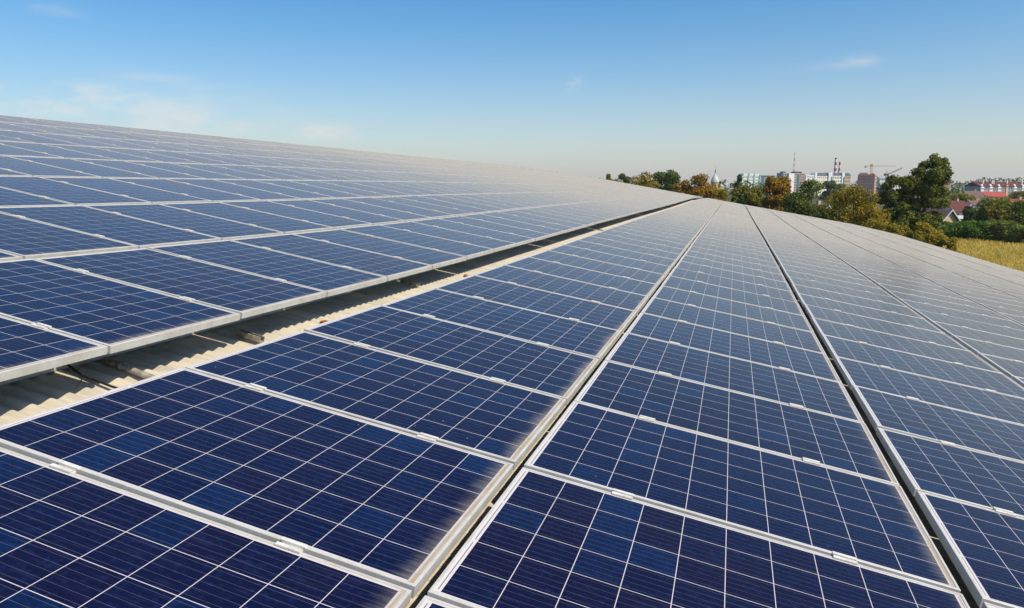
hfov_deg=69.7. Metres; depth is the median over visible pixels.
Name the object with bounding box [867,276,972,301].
solar panel
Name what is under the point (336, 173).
solar panel
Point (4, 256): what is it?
solar panel
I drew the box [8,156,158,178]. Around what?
solar panel
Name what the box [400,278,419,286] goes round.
rail offcut
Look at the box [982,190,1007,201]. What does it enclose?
cottage
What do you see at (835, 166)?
factory chimney
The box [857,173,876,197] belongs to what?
brick building
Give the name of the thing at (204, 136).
solar panel
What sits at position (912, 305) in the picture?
solar panel
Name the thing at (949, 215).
gabled house
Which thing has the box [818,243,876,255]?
solar panel
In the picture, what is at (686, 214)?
solar panel
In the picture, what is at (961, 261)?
solar panel
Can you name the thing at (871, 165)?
tower crane
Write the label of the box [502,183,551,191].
solar panel
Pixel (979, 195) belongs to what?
cottage
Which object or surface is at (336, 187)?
solar panel
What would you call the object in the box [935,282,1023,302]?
solar panel
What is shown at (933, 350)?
solar panel
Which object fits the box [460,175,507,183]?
solar panel
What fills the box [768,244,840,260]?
solar panel
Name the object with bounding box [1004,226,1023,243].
bush
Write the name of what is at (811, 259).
solar panel
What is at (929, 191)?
broadleaf tree
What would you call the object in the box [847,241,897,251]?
solar panel
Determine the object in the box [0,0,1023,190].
sky
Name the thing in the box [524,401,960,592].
solar panel
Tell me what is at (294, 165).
solar panel
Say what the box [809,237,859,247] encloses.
solar panel
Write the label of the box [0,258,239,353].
solar panel
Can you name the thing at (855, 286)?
solar panel
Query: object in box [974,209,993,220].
broadleaf tree
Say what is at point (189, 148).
solar panel
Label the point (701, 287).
solar panel
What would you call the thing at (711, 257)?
solar panel
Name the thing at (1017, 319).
solar panel
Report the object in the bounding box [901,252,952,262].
solar panel
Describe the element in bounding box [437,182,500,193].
solar panel
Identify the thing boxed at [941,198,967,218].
cottage
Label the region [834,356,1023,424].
solar panel
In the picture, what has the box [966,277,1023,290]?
solar panel
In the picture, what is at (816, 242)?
solar panel
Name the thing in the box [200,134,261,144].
solar panel
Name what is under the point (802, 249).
solar panel
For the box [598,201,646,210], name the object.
solar panel
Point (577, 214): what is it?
solar panel
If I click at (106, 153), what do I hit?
solar panel
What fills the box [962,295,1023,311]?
solar panel
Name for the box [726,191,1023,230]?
ground
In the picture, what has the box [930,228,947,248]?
shrub
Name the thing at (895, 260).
solar panel
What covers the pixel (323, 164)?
solar panel
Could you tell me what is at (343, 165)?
solar panel
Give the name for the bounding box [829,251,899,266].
solar panel
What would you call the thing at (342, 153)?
solar panel
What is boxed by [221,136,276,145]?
solar panel
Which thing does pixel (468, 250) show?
solar panel
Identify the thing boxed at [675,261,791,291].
solar panel
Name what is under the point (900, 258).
solar panel
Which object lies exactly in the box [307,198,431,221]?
solar panel
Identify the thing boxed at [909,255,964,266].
solar panel
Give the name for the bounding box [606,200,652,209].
solar panel
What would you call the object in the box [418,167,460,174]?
solar panel
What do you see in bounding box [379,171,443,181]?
solar panel
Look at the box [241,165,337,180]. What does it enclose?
solar panel
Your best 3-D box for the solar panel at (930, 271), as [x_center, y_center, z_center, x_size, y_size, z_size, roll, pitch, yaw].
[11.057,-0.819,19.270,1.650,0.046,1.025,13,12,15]
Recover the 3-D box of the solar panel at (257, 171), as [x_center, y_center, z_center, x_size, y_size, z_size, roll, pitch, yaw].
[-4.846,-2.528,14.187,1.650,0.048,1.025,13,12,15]
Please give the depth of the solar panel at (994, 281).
19.81 m
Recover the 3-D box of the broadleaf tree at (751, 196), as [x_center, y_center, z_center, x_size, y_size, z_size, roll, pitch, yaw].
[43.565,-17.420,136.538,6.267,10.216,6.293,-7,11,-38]
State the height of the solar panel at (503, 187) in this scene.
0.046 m
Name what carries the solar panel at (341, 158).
on the warehouse
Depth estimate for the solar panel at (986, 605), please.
2.58 m
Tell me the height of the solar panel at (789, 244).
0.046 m
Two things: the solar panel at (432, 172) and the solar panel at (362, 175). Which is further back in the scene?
the solar panel at (432, 172)
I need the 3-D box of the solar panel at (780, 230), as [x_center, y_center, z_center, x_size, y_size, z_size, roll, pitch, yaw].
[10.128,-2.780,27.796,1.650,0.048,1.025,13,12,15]
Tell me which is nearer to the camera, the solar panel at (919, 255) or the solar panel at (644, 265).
the solar panel at (644, 265)
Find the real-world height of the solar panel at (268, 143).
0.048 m
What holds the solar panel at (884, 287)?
on the warehouse
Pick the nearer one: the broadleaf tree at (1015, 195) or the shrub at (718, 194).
the shrub at (718, 194)
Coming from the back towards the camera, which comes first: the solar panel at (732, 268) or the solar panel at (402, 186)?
the solar panel at (402, 186)
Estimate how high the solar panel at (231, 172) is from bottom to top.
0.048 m
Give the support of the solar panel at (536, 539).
on the warehouse
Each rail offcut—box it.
[236,329,264,342]
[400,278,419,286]
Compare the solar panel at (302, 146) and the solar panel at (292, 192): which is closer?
the solar panel at (292, 192)
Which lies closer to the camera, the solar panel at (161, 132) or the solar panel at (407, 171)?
the solar panel at (161, 132)
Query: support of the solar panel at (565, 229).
on the warehouse
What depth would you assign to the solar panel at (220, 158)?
15.56 m
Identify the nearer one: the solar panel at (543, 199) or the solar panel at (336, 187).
the solar panel at (336, 187)
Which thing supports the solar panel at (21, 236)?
on the warehouse
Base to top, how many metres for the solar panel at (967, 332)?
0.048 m
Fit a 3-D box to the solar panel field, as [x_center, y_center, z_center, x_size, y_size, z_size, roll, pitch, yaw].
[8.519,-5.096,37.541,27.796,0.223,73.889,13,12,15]
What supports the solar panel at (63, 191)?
on the warehouse
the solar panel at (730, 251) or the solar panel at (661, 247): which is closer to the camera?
the solar panel at (661, 247)
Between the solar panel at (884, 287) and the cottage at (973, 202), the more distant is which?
the cottage at (973, 202)
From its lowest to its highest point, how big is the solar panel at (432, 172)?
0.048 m
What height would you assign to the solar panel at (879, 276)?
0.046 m
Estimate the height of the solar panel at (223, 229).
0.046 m
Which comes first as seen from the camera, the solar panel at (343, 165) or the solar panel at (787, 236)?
the solar panel at (343, 165)
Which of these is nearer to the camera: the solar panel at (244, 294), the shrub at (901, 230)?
the solar panel at (244, 294)
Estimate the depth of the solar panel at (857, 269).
15.85 m
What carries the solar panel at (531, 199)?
on the warehouse
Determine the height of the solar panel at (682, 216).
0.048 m
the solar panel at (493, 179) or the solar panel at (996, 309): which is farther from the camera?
the solar panel at (493, 179)
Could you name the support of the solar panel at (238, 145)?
on the warehouse
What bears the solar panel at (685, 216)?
on the warehouse
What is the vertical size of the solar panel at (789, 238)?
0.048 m
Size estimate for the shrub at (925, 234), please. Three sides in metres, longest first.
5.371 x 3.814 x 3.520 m
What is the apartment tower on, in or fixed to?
on the ground at (822, 203)
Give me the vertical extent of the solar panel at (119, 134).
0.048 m
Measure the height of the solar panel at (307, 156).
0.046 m
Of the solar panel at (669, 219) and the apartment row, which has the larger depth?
the apartment row
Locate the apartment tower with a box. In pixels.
[777,171,804,193]
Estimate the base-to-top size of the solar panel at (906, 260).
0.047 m
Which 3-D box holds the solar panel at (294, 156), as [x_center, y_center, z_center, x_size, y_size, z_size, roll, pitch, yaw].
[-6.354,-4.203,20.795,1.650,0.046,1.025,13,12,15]
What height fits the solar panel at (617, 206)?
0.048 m
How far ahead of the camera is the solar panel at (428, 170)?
26.18 m
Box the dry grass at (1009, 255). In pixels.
[941,237,1023,271]
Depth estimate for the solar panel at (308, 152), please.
24.12 m
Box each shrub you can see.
[711,188,729,201]
[861,218,887,231]
[882,223,913,237]
[907,221,939,244]
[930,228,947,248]
[934,236,959,252]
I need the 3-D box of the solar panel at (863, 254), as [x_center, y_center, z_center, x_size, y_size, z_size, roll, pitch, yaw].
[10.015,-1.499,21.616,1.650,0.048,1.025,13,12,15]
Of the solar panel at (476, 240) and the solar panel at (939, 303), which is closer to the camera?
the solar panel at (476, 240)
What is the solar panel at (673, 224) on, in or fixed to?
on the warehouse
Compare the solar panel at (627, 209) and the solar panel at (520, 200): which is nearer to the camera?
the solar panel at (520, 200)
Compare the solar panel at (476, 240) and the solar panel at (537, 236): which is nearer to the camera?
the solar panel at (476, 240)
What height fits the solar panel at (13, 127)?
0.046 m
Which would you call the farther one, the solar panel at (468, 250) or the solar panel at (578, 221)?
the solar panel at (578, 221)
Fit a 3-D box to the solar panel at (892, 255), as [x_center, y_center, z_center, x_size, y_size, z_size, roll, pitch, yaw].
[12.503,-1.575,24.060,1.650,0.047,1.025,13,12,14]
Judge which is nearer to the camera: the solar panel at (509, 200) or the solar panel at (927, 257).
the solar panel at (509, 200)
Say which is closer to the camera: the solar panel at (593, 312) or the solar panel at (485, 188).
the solar panel at (593, 312)
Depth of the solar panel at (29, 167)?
9.39 m
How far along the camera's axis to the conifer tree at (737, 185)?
147.79 m
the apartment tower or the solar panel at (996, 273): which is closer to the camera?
the solar panel at (996, 273)
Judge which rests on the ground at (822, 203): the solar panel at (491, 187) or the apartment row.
the apartment row
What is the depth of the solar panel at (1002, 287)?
18.04 m
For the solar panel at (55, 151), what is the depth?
11.72 m
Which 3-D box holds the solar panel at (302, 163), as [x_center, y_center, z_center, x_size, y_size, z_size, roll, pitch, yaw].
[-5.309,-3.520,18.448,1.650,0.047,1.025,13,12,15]
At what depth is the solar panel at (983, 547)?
3.07 m
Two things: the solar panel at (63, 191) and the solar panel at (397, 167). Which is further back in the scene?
the solar panel at (397, 167)
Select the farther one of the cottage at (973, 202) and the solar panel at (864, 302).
the cottage at (973, 202)
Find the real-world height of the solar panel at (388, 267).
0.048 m
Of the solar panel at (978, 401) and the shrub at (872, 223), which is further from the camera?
the shrub at (872, 223)
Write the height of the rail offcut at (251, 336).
0.036 m
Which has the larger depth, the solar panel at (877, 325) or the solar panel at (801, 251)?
the solar panel at (801, 251)
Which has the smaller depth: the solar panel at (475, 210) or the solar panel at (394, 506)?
the solar panel at (394, 506)
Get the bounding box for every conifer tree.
[606,174,612,180]
[730,174,742,201]
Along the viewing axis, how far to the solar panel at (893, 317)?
9.56 m
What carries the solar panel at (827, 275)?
on the warehouse
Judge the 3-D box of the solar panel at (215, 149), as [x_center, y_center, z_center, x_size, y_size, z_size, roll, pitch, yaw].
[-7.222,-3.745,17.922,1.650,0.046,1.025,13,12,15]
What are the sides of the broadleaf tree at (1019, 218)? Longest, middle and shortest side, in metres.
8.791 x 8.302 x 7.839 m
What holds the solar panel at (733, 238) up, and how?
on the warehouse
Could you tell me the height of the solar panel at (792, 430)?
0.048 m
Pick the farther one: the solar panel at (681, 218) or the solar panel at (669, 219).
the solar panel at (681, 218)
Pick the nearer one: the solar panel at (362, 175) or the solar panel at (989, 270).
the solar panel at (362, 175)
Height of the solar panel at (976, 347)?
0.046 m
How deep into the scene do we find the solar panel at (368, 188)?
14.66 m
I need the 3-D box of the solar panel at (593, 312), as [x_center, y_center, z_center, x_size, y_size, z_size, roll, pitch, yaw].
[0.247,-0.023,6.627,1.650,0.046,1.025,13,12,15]
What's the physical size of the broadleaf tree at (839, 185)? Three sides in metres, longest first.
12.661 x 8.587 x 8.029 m
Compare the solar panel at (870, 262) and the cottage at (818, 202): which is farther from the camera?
the cottage at (818, 202)
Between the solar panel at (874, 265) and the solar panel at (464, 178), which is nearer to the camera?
the solar panel at (874, 265)
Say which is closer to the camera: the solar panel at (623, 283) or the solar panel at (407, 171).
the solar panel at (623, 283)
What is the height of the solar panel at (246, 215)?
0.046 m
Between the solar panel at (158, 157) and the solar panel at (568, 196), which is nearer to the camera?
the solar panel at (158, 157)
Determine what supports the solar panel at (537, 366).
on the warehouse
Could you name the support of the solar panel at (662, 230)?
on the warehouse
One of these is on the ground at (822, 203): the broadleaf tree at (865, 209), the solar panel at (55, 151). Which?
the broadleaf tree at (865, 209)
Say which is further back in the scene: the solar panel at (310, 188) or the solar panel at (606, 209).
the solar panel at (606, 209)
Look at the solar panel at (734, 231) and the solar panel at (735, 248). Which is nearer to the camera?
the solar panel at (735, 248)
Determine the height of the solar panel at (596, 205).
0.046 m
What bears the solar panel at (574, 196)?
on the warehouse
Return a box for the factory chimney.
[834,158,836,172]
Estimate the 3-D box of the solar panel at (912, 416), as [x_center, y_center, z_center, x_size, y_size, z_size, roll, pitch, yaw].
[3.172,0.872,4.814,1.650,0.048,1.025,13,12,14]
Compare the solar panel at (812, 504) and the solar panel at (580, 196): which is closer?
the solar panel at (812, 504)
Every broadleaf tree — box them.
[618,173,631,183]
[629,171,659,188]
[652,169,680,191]
[673,173,716,198]
[730,182,763,206]
[760,175,791,210]
[780,178,831,218]
[818,194,852,222]
[820,180,837,203]
[823,184,890,229]
[834,183,845,194]
[876,153,953,233]
[947,192,975,200]
[962,208,977,220]
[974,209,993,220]
[975,195,1021,221]
[1005,199,1023,226]
[1008,191,1023,198]
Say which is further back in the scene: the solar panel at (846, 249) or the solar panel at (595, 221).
the solar panel at (846, 249)
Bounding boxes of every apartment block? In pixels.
[737,174,760,187]
[760,175,774,194]
[804,172,850,195]
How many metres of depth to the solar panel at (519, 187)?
25.29 m
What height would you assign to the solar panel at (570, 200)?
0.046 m
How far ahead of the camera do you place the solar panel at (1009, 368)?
7.50 m
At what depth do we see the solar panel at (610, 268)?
9.45 m
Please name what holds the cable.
on the warehouse
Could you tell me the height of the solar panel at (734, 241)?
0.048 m
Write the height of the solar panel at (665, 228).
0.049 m
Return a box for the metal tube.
[101,357,154,378]
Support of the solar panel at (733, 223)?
on the warehouse
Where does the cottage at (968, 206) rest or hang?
on the ground at (822, 203)
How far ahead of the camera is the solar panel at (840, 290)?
11.48 m
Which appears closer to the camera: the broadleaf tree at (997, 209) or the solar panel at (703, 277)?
the solar panel at (703, 277)
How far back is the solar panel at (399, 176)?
19.92 m
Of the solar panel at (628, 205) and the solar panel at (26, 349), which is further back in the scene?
the solar panel at (628, 205)
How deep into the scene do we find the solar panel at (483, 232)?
10.93 m
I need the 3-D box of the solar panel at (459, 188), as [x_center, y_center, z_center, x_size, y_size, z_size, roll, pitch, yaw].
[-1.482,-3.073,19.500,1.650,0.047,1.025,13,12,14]
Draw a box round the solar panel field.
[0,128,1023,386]
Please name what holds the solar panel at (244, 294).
on the warehouse
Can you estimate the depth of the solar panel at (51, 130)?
15.43 m
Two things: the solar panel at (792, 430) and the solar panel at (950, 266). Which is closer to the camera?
the solar panel at (792, 430)
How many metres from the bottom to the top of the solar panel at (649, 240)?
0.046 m
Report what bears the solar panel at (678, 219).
on the warehouse
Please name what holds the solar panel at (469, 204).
on the warehouse
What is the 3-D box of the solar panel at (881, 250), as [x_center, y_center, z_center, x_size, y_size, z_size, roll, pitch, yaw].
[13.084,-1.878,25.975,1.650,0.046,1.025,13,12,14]
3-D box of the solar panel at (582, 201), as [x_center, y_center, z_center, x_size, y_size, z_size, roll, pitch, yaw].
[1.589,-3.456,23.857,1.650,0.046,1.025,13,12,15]
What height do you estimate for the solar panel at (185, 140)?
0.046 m
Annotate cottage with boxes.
[816,201,831,217]
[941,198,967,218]
[963,189,984,199]
[963,204,973,218]
[965,198,983,207]
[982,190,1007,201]
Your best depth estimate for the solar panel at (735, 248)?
15.79 m
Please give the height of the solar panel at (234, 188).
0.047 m
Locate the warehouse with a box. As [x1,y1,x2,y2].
[0,198,984,607]
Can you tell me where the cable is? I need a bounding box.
[66,364,117,388]
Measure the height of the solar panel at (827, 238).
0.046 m
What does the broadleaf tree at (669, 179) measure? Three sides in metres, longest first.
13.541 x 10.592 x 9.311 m
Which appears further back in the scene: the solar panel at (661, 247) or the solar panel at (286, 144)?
the solar panel at (286, 144)
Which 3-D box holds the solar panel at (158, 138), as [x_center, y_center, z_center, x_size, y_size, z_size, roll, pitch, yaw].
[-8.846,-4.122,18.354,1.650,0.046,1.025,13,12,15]
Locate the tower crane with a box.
[864,163,895,172]
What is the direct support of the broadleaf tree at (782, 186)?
on the ground at (822, 203)
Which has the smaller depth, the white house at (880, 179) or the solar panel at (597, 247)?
the solar panel at (597, 247)
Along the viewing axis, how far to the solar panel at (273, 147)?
23.12 m
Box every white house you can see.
[876,176,884,195]
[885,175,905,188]
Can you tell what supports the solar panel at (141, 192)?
on the warehouse
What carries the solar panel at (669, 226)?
on the warehouse
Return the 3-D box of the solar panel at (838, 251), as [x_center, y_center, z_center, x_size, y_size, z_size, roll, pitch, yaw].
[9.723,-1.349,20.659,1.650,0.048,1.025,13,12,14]
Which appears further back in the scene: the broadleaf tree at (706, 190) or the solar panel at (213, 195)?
the broadleaf tree at (706, 190)
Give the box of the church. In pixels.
[711,164,723,191]
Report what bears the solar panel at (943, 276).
on the warehouse
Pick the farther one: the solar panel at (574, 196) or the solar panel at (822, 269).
the solar panel at (574, 196)
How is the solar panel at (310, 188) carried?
on the warehouse
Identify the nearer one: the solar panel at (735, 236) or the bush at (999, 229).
the solar panel at (735, 236)
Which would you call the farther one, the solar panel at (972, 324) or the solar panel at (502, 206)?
the solar panel at (502, 206)
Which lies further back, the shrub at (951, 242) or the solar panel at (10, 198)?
the shrub at (951, 242)
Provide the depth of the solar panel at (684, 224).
20.96 m
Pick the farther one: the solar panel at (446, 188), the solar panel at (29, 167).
the solar panel at (446, 188)
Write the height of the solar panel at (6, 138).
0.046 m
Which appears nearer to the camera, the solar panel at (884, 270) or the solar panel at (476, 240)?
the solar panel at (476, 240)
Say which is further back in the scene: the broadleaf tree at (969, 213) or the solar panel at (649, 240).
the broadleaf tree at (969, 213)
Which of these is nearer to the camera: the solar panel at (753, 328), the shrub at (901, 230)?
the solar panel at (753, 328)
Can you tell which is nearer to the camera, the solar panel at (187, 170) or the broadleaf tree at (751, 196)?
the solar panel at (187, 170)
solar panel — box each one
[0,115,72,127]
[0,117,37,124]
[0,122,54,133]
[0,130,83,145]
[0,135,35,142]
[0,141,114,159]
[0,143,64,157]
[0,156,101,177]
[0,168,31,175]
[0,176,151,205]
[0,187,73,206]
[0,205,220,248]
[0,212,137,258]
[0,251,22,260]
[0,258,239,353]
[0,315,107,381]
[0,367,513,598]
[0,447,411,607]
[2,122,100,137]
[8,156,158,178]
[17,131,128,148]
[24,117,109,130]
[35,248,326,318]
[41,177,211,203]
[42,125,133,139]
[44,144,162,161]
[63,121,141,133]
[66,135,166,150]
[70,158,205,178]
[83,204,283,239]
[85,129,169,142]
[94,147,202,163]
[96,124,167,135]
[107,138,199,152]
[109,178,260,201]
[120,132,197,144]
[126,127,195,138]
[126,161,246,179]
[134,149,235,164]
[145,141,229,154]
[147,134,223,146]
[147,240,386,296]
[150,129,219,140]
[161,202,332,233]
[164,178,301,200]
[171,163,281,179]
[172,151,263,165]
[174,143,252,155]
[178,132,241,142]
[178,137,246,148]
[185,331,565,469]
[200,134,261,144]
[202,139,269,150]
[203,145,279,157]
[205,153,293,167]
[207,164,311,180]
[213,179,335,199]
[219,201,372,229]
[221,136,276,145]
[225,141,287,151]
[229,147,298,158]
[231,234,431,280]
[236,155,317,168]
[240,138,295,147]
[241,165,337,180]
[247,143,307,153]
[254,149,321,160]
[254,180,363,198]
[260,140,309,148]
[264,157,335,168]
[267,145,323,154]
[270,200,404,224]
[275,167,360,180]
[276,151,339,161]
[278,142,326,150]
[285,158,354,169]
[287,180,390,197]
[288,147,337,155]
[293,229,466,268]
[294,152,355,162]
[301,168,379,180]
[302,148,351,156]
[304,305,598,404]
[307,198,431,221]
[310,160,374,170]
[314,154,369,163]
[316,180,412,196]
[320,150,364,157]
[325,169,397,180]
[328,161,391,171]
[330,155,385,164]
[333,151,376,158]
[340,225,494,259]
[341,197,454,218]
[345,156,398,165]
[345,162,402,171]
[345,181,431,195]
[346,170,416,181]
[357,157,406,165]
[361,163,417,172]
[366,171,430,181]
[367,181,448,194]
[373,197,474,215]
[376,159,418,166]
[377,164,431,173]
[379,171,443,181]
[380,221,516,251]
[383,288,620,362]
[385,181,462,194]
[391,165,441,173]
[395,196,491,213]
[397,172,454,181]
[405,166,453,174]
[408,182,477,193]
[410,218,534,245]
[414,173,469,182]
[416,595,460,607]
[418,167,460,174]
[419,195,506,211]
[422,182,490,193]
[423,173,479,182]
[427,467,969,607]
[434,275,636,334]
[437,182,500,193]
[438,174,488,182]
[438,195,519,209]
[438,216,550,240]
[447,174,496,182]
[449,182,511,192]
[454,194,531,208]
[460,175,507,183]
[461,182,521,192]
[461,214,563,236]
[467,175,514,183]
[469,194,542,207]
[473,265,648,314]
[476,183,529,192]
[479,212,575,232]
[484,194,551,205]
[485,183,535,192]
[494,183,543,191]
[497,193,560,205]
[498,210,585,229]
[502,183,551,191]
[503,257,657,298]
[506,193,568,204]
[512,209,594,226]
[514,184,558,191]
[518,193,574,203]
[524,207,602,223]
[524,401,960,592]
[527,250,664,286]
[528,193,581,202]
[533,192,587,202]
[536,206,609,221]
[541,192,592,201]
[547,205,615,219]
[548,245,671,276]
[549,192,598,200]
[555,204,621,218]
[556,192,603,200]
[563,240,676,268]
[564,204,626,216]
[574,203,631,215]
[574,360,899,485]
[577,236,680,260]
[581,202,635,213]
[586,202,639,212]
[588,232,684,255]
[593,201,643,211]
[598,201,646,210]
[600,229,687,249]
[605,201,649,209]
[605,332,863,422]
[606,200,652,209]
[608,227,690,245]
[615,224,693,242]
[622,222,695,238]
[626,312,841,382]
[629,221,697,235]
[633,219,699,233]
[639,217,700,230]
[641,297,825,353]
[643,216,702,229]
[648,215,703,226]
[651,214,704,225]
[653,286,813,332]
[655,213,706,224]
[658,212,707,221]
[661,211,708,220]
[661,275,804,315]
[664,210,708,219]
[666,210,709,219]
[669,267,796,301]
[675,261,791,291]
[679,255,786,281]
[684,250,782,274]
[688,246,779,268]
[690,242,775,262]
[694,239,773,257]
[696,236,770,253]
[698,234,768,249]
[700,231,767,246]
[702,229,764,242]
[703,227,763,240]
[705,226,762,237]
[706,224,761,235]
[707,223,759,233]
[708,221,758,231]
[709,220,758,230]
[710,219,756,228]
[711,218,755,226]
[757,225,802,234]
[758,227,805,236]
[759,228,807,237]
[760,230,810,239]
[761,231,814,242]
[762,233,817,244]
[763,235,822,247]
[764,237,825,249]
[766,239,829,252]
[767,242,835,256]
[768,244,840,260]
[770,247,846,264]
[772,251,853,269]
[775,254,861,274]
[777,259,871,281]
[780,264,881,288]
[783,269,892,296]
[787,276,907,306]
[791,284,924,318]
[797,293,944,333]
[803,234,850,243]
[803,304,969,350]
[806,236,855,245]
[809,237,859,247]
[811,239,866,250]
[811,318,1002,373]
[814,241,872,253]
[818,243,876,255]
[821,246,885,259]
[821,334,1023,398]
[825,248,891,262]
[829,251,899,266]
[834,254,908,270]
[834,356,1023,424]
[839,258,918,275]
[845,262,929,280]
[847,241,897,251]
[851,243,902,253]
[851,385,1023,461]
[852,266,941,286]
[856,245,908,255]
[859,271,955,293]
[860,247,915,258]
[865,249,923,261]
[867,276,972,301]
[871,252,931,264]
[876,254,938,267]
[876,283,991,310]
[876,427,1023,517]
[882,257,949,271]
[887,290,1011,320]
[889,260,959,275]
[895,250,946,260]
[896,264,972,280]
[899,299,1023,330]
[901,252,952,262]
[905,268,985,285]
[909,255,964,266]
[913,272,1000,291]
[913,309,1023,339]
[914,257,973,269]
[915,490,1023,607]
[921,260,982,272]
[923,277,1016,297]
[929,263,994,276]
[931,321,1023,349]
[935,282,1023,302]
[937,266,1006,280]
[938,257,989,267]
[944,259,996,269]
[945,269,1017,284]
[947,288,1023,306]
[952,335,1023,362]
[953,262,1009,273]
[955,273,1023,287]
[959,264,1019,276]
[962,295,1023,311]
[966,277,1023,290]
[968,267,1023,278]
[978,282,1023,292]
[978,303,1023,316]
[978,353,1023,378]
[982,602,1003,607]
[989,274,1023,281]
[997,312,1023,323]
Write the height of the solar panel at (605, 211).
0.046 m
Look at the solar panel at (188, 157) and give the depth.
14.58 m
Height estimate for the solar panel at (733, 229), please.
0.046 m
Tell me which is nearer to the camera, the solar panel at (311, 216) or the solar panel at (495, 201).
the solar panel at (311, 216)
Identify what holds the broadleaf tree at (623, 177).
on the ground at (822, 203)
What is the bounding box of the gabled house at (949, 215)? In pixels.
[913,208,960,222]
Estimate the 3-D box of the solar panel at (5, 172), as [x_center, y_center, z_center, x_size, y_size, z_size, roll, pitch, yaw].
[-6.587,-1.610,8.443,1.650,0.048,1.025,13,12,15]
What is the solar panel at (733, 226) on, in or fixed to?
on the warehouse
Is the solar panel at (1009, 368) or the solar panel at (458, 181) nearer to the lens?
the solar panel at (1009, 368)
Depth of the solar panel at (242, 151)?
18.86 m
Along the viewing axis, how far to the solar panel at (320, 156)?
22.75 m
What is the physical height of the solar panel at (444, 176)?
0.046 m
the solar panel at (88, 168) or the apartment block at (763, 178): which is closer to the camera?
the solar panel at (88, 168)
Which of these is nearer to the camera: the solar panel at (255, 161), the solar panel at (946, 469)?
the solar panel at (946, 469)
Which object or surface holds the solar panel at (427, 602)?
on the warehouse
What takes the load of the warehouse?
on the ground at (822, 203)
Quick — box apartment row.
[964,180,1023,196]
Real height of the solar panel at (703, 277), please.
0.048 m
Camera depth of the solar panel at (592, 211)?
19.56 m
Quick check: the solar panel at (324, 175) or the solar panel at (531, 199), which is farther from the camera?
the solar panel at (531, 199)
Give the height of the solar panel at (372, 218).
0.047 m
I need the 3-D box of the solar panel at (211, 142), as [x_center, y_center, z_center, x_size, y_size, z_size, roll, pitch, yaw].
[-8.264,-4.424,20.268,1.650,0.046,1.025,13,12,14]
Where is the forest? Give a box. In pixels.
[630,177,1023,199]
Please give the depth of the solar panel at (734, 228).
23.46 m
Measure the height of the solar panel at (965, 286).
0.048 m
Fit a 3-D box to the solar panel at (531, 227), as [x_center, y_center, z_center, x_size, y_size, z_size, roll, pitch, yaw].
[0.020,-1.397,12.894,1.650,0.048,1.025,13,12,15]
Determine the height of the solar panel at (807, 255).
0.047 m
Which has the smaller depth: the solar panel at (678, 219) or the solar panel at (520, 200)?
the solar panel at (520, 200)
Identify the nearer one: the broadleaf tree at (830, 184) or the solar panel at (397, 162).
the solar panel at (397, 162)
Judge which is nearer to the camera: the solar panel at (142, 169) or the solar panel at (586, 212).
the solar panel at (142, 169)
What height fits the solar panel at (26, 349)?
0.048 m
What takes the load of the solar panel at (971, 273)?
on the warehouse
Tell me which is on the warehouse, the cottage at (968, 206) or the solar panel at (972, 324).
the solar panel at (972, 324)
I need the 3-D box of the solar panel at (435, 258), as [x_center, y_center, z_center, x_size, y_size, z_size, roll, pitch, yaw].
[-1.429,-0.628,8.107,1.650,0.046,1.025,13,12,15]
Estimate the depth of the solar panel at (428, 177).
21.88 m
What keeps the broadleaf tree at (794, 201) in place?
on the ground at (822, 203)
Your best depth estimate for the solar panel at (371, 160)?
25.61 m
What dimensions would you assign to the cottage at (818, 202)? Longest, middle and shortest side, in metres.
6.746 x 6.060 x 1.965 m
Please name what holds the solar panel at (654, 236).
on the warehouse
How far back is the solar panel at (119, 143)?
15.04 m
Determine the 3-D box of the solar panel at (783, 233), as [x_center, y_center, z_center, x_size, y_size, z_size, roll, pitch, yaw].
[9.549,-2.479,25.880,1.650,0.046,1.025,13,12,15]
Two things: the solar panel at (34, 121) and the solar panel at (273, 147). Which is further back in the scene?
the solar panel at (273, 147)
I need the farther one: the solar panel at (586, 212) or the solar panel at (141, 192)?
the solar panel at (586, 212)
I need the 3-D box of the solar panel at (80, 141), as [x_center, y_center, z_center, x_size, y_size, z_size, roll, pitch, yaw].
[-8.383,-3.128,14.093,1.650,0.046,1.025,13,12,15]
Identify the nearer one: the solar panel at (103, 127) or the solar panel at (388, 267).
the solar panel at (388, 267)
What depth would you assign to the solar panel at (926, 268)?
20.23 m
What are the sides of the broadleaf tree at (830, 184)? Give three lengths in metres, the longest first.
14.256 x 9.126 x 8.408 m
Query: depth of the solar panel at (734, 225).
25.33 m
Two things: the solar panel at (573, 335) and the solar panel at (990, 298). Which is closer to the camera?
the solar panel at (573, 335)
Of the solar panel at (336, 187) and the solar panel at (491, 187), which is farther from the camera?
the solar panel at (491, 187)
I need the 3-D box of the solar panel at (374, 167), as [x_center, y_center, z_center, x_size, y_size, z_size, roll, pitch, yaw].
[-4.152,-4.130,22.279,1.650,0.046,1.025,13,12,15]
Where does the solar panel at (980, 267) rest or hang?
on the warehouse
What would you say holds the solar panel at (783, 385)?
on the warehouse
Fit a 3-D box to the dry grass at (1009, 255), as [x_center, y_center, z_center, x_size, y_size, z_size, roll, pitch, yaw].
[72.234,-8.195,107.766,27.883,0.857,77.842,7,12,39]
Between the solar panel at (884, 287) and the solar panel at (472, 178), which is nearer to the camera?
the solar panel at (884, 287)
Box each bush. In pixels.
[940,220,972,238]
[958,219,991,239]
[980,219,1022,241]
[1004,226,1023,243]
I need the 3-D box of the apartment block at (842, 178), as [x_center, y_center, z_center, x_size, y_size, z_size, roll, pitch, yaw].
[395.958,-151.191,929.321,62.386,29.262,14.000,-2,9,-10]
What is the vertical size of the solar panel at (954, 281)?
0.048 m
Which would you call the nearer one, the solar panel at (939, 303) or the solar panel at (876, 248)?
the solar panel at (939, 303)
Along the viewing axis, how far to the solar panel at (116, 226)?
6.55 m
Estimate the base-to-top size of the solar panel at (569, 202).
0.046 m

